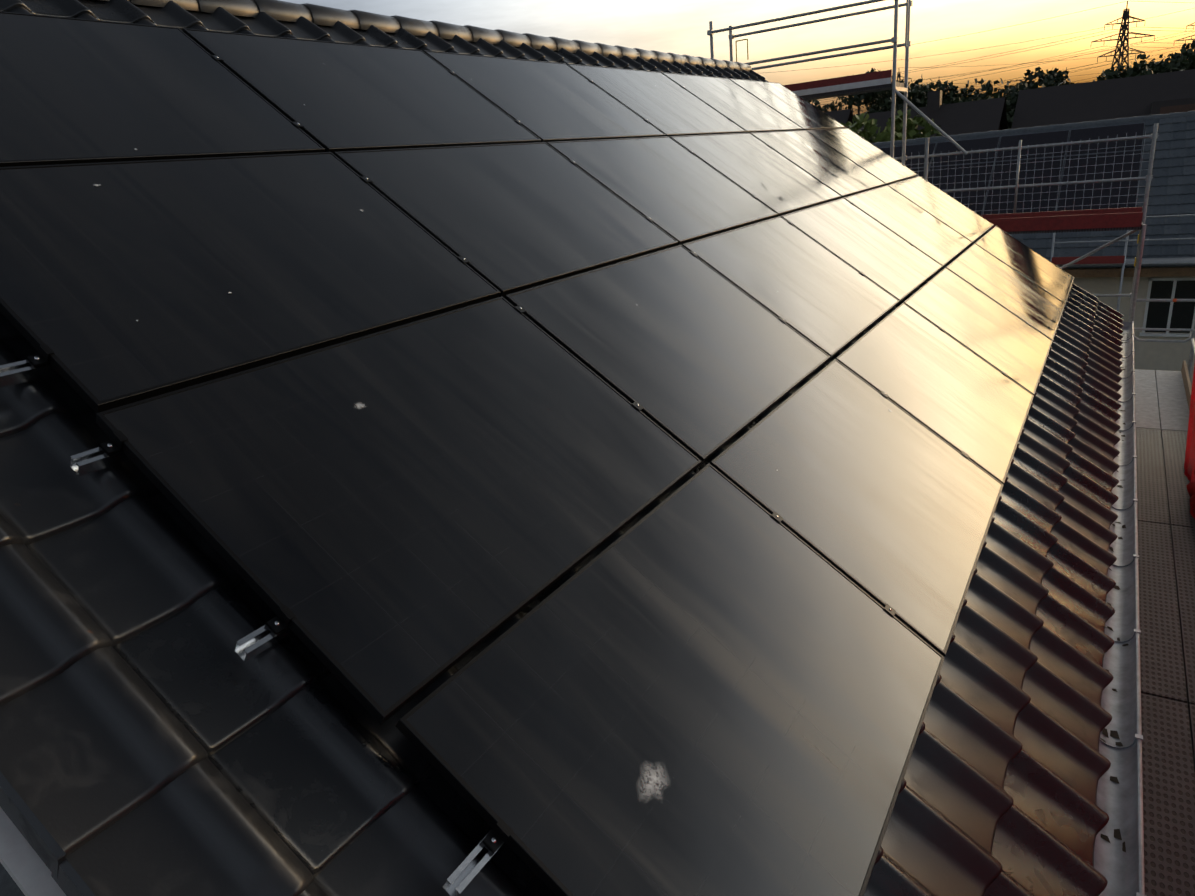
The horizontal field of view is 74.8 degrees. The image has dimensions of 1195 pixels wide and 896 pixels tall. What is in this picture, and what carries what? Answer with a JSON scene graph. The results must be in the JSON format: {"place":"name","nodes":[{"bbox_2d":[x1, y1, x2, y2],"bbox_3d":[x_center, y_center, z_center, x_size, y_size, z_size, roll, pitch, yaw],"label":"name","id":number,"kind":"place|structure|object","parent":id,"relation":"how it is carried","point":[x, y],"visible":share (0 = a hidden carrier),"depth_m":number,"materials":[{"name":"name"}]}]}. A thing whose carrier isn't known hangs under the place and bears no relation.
{"place":"outdoors","nodes":[
{"label":"outdoors","id":0,"kind":"place"},
{"bbox_2d":[0,863,24,895],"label":"roof edge trim","id":1,"kind":"structure","parent":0,"point":[9,886],"depth_m":2.56,"materials":[{"name":"grey metal"}]},
{"bbox_2d":[0,13,1072,895],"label":"glass panel","id":2,"kind":"object","parent":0,"point":[750,675],"visible":1,"depth_m":2.92,"materials":[{"name":"black glass"}]},
{"bbox_2d":[94,104,889,800],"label":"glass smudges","id":3,"kind":"object","parent":2,"relation":"on","point":[652,776],"visible":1,"depth_m":2.00,"materials":[{"name":"white"}]},
{"bbox_2d":[279,0,1194,114],"label":"sky","id":4,"kind":"structure","parent":0,"point":[680,27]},
{"bbox_2d":[824,109,854,126],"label":"house roof","id":5,"kind":"structure","parent":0,"point":[843,116],"depth_m":39.31,"materials":[{"name":"black tile"}]},
{"bbox_2d":[853,90,1007,139],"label":"house roof","id":6,"kind":"structure","parent":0,"point":[986,115],"depth_m":39.57,"materials":[{"name":"black tile"}]},
{"bbox_2d":[1011,69,1194,128],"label":"house roof","id":7,"kind":"structure","parent":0,"point":[1143,95],"depth_m":37.55,"materials":[{"name":"black"}]},
{"bbox_2d":[1160,104,1194,113],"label":"house walls","id":8,"kind":"structure","parent":0,"point":[1177,108],"depth_m":33.67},
{"bbox_2d":[1181,360,1194,437],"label":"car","id":9,"kind":"object","parent":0,"point":[1186,381],"visible":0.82,"depth_m":9.61,"materials":[{"name":"red metal"}]},
{"label":"ground","id":10,"kind":"structure","parent":0,"visible":0},
{"bbox_2d":[807,100,821,108],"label":"tree","id":11,"kind":"object","parent":10,"relation":"on","point":[816,102],"depth_m":93.37,"materials":[{"name":"green plant"}]},
{"bbox_2d":[819,68,896,114],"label":"tree","id":12,"kind":"object","parent":10,"relation":"on","point":[850,101],"depth_m":61.96,"materials":[{"name":"green plant"}]},
{"bbox_2d":[841,109,941,142],"bbox_3d":[12.038,-9.729,33.073,5.912,8.391,7.173,7,23,32],"label":"tree","id":13,"kind":"object","parent":10,"relation":"on","point":[912,130],"visible":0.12,"depth_m":31.06,"materials":[{"name":"green plant"}]},
{"bbox_2d":[866,80,926,111],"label":"tree","id":14,"kind":"object","parent":10,"relation":"on","point":[917,87],"visible":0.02,"depth_m":83.53,"materials":[{"name":"green plant"}]},
{"bbox_2d":[896,72,911,86],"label":"pylon","id":15,"kind":"object","parent":10,"relation":"on","point":[899,76],"visible":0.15,"depth_m":665.71,"materials":[{"name":"grey metal"}]},
{"bbox_2d":[909,47,1178,89],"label":"wires","id":16,"kind":"object","parent":15,"relation":"attached to","point":[1006,64],"visible":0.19,"depth_m":648.65,"materials":[{"name":"grey metal"}]},
{"bbox_2d":[883,74,967,111],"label":"tree","id":17,"kind":"object","parent":10,"relation":"on","point":[917,99],"visible":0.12,"depth_m":60.67,"materials":[{"name":"green plant"}]},
{"bbox_2d":[707,0,1194,376],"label":"scaffold tubes","id":18,"kind":"object","parent":10,"relation":"on","point":[908,4],"visible":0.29,"depth_m":10.56},
{"bbox_2d":[792,77,890,95],"bbox_3d":[2.886,-5.069,11.168,2.510,0.075,0.003,7,23,32],"label":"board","id":19,"kind":"object","parent":18,"relation":"attached to","point":[844,86],"visible":0.64,"depth_m":10.84,"materials":[{"name":"paint"}]},
{"bbox_2d":[735,39,1138,266],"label":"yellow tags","id":20,"kind":"object","parent":18,"relation":"attached to","point":[748,59],"visible":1,"depth_m":10.94,"materials":[{"name":"yellow"}]},
{"bbox_2d":[783,70,1142,231],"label":"red boards","id":21,"kind":"object","parent":18,"relation":"on","point":[1084,219],"visible":0.25,"depth_m":10.25,"materials":[{"name":"red wood"}]},
{"bbox_2d":[800,82,1194,895],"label":"scaffold toe boards","id":22,"kind":"object","parent":18,"relation":"on","point":[1166,544],"visible":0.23,"depth_m":5.08,"materials":[{"name":"brown wood"}]},
{"bbox_2d":[1013,140,1021,212],"bbox_3d":[5.775,-3.650,10.762,0.031,1.100,0.031,-2,20,11],"label":"net post","id":23,"kind":"object","parent":18,"relation":"attached to","point":[1017,172],"visible":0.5,"depth_m":10.72,"materials":[{"name":"silver metal"}]},
{"bbox_2d":[910,133,1150,212],"bbox_3d":[5.778,-3.682,10.760,3.000,1.000,0.060,7,23,32],"label":"side net","id":24,"kind":"object","parent":18,"relation":"attached to","point":[999,202],"visible":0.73,"depth_m":10.56,"materials":[{"name":"grey"}]},
{"bbox_2d":[1135,369,1192,431],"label":"scaffold deck","id":25,"kind":"structure","parent":18,"relation":"on","point":[1161,403],"depth_m":9.45,"materials":[{"name":"grey metal"}]},
{"bbox_2d":[1184,364,1194,518],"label":"debris net","id":26,"kind":"object","parent":18,"relation":"attached to","point":[1190,477],"visible":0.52,"depth_m":7.66,"materials":[{"name":"red fabric"}]},
{"bbox_2d":[1186,469,1194,508],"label":"net bunch","id":27,"kind":"object","parent":18,"relation":"on","point":[1191,488],"visible":0.88,"depth_m":6.79,"materials":[{"name":"red fabric"}]},
{"bbox_2d":[956,78,1017,128],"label":"tree","id":28,"kind":"object","parent":10,"relation":"on","point":[987,87],"visible":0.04,"depth_m":60.92,"materials":[{"name":"green plant"}]},
{"bbox_2d":[1002,75,1069,126],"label":"tree","id":29,"kind":"object","parent":10,"relation":"on","point":[1024,87],"visible":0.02,"depth_m":62.50,"materials":[{"name":"green plant"}]},
{"bbox_2d":[1004,67,1076,96],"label":"tree","id":30,"kind":"object","parent":10,"relation":"on","point":[1058,77],"visible":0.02,"depth_m":79.71,"materials":[{"name":"green plant"}]},
{"bbox_2d":[1050,214,1194,311],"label":"scaffold rails","id":31,"kind":"object","parent":10,"relation":"on","point":[1168,261],"visible":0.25,"depth_m":17.85,"materials":[{"name":"metal"}]},
{"bbox_2d":[1051,256,1124,264],"bbox_3d":[11.436,-4.387,18.259,1.450,0.170,0.030,7,23,32],"label":"red neighbour board","id":32,"kind":"object","parent":31,"relation":"on","point":[1094,260],"visible":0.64,"depth_m":18.19,"materials":[{"name":"red wood"}]},
{"bbox_2d":[1091,1,1154,72],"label":"pylon","id":33,"kind":"object","parent":10,"relation":"on","point":[1125,17],"visible":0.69,"depth_m":267.53,"materials":[{"name":"grey metal"}]},
{"bbox_2d":[811,1,1140,112],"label":"wires","id":34,"kind":"object","parent":33,"relation":"attached to","point":[1007,54],"visible":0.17,"depth_m":267.79,"materials":[{"name":"grey metal"}]},
{"bbox_2d":[1106,1,1194,62],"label":"wires","id":35,"kind":"object","parent":33,"relation":"attached to","point":[1154,30],"visible":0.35,"depth_m":267.73,"materials":[{"name":"grey metal"}]},
{"bbox_2d":[1093,62,1155,80],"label":"tree","id":36,"kind":"object","parent":10,"relation":"on","point":[1130,71],"visible":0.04,"depth_m":58.48,"materials":[{"name":"green plant"}]},
{"bbox_2d":[1064,266,1194,385],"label":"neighbour walls","id":37,"kind":"structure","parent":10,"relation":"on","point":[1168,356],"depth_m":19.32,"materials":[{"name":"paint"}]},
{"bbox_2d":[871,111,1194,146],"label":"roof ridge","id":38,"kind":"structure","parent":37,"relation":"on","point":[1092,123],"depth_m":22.38,"materials":[{"name":"grey tile"}]},
{"bbox_2d":[877,115,1194,268],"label":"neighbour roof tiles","id":39,"kind":"object","parent":37,"relation":"on","point":[1172,188],"visible":0.06,"depth_m":19.62,"materials":[{"name":"grey tile"}]},
{"bbox_2d":[885,123,1144,214],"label":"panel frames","id":40,"kind":"structure","parent":39,"relation":"on","point":[1031,158],"depth_m":21.74,"materials":[{"name":"silver metal"}]},
{"bbox_2d":[879,123,1143,214],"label":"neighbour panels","id":41,"kind":"object","parent":40,"relation":"in","point":[1085,134],"visible":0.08,"depth_m":21.43,"materials":[{"name":"glass"}]},
{"bbox_2d":[1062,267,1194,276],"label":"neighbour fascia","id":42,"kind":"structure","parent":37,"relation":"attached to","point":[1161,272],"depth_m":18.69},
{"bbox_2d":[1139,277,1194,336],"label":"neighbour window frames","id":43,"kind":"structure","parent":37,"relation":"in","point":[1167,333],"depth_m":18.92,"materials":[{"name":"white plastic"}]},
{"bbox_2d":[1145,280,1194,332],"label":"window panes","id":44,"kind":"structure","parent":43,"relation":"in","point":[1181,316],"depth_m":18.85,"materials":[{"name":"black glass"}]},
{"bbox_2d":[1131,40,1194,73],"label":"tree","id":45,"kind":"object","parent":10,"relation":"on","point":[1184,59],"visible":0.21,"depth_m":73.89,"materials":[{"name":"green plant"}]},
{"bbox_2d":[1174,22,1194,50],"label":"pylon","id":46,"kind":"object","parent":10,"relation":"on","point":[1188,36],"visible":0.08,"depth_m":351.78,"materials":[{"name":"grey metal"}]},
{"bbox_2d":[767,8,1193,114],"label":"wires","id":47,"kind":"object","parent":46,"relation":"attached to","point":[1026,63],"visible":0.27,"depth_m":352.29,"materials":[{"name":"grey metal"}]},
{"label":"house walls","id":48,"kind":"object","parent":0,"visible":0},
{"bbox_2d":[0,807,65,895],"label":"trim","id":49,"kind":"structure","parent":48,"relation":"on","point":[25,867],"depth_m":1.55,"materials":[{"name":"grey metal"}]},
{"bbox_2d":[0,772,94,895],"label":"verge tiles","id":50,"kind":"object","parent":49,"relation":"attached to","point":[41,841],"visible":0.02,"depth_m":1.51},
{"bbox_2d":[0,360,504,895],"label":"rails","id":51,"kind":"object","parent":49,"relation":"attached to","point":[470,866],"visible":0.08,"depth_m":1.91,"materials":[{"name":"metal"}]},
{"bbox_2d":[103,0,751,71],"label":"ridge tiles","id":52,"kind":"object","parent":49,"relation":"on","point":[312,13],"visible":0.75,"depth_m":5.90,"materials":[{"name":"brown ceramic"}]},
{"bbox_2d":[0,11,1073,895],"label":"panel frames","id":53,"kind":"structure","parent":49,"relation":"on","point":[450,775],"depth_m":2.98,"materials":[{"name":"black metal"}]},
{"bbox_2d":[34,56,1045,843],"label":"clamp bolts","id":54,"kind":"object","parent":53,"relation":"on","point":[494,838],"visible":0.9,"depth_m":2.14,"materials":[{"name":"metal"}]},
{"bbox_2d":[26,55,1057,854],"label":"clamps","id":55,"kind":"object","parent":53,"relation":"attached to","point":[502,831],"visible":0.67,"depth_m":2.06,"materials":[{"name":"black"}]},
{"bbox_2d":[0,0,1123,895],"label":"roof tiles","id":56,"kind":"object","parent":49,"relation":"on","point":[159,735],"visible":0.23,"depth_m":1.98,"materials":[{"name":"black ceramic"}]},
{"bbox_2d":[1094,321,1146,895],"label":"gutter","id":57,"kind":"object","parent":49,"relation":"attached to","point":[1120,804],"visible":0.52,"depth_m":3.60,"materials":[{"name":"metal"}]},
{"bbox_2d":[1100,333,1128,851],"bbox_3d":[3.589,0.373,5.373,0.109,0.026,10.790,7,23,32],"label":"gutter debris","id":58,"kind":"object","parent":57,"relation":"in","point":[1117,833],"visible":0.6,"depth_m":3.37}
]}

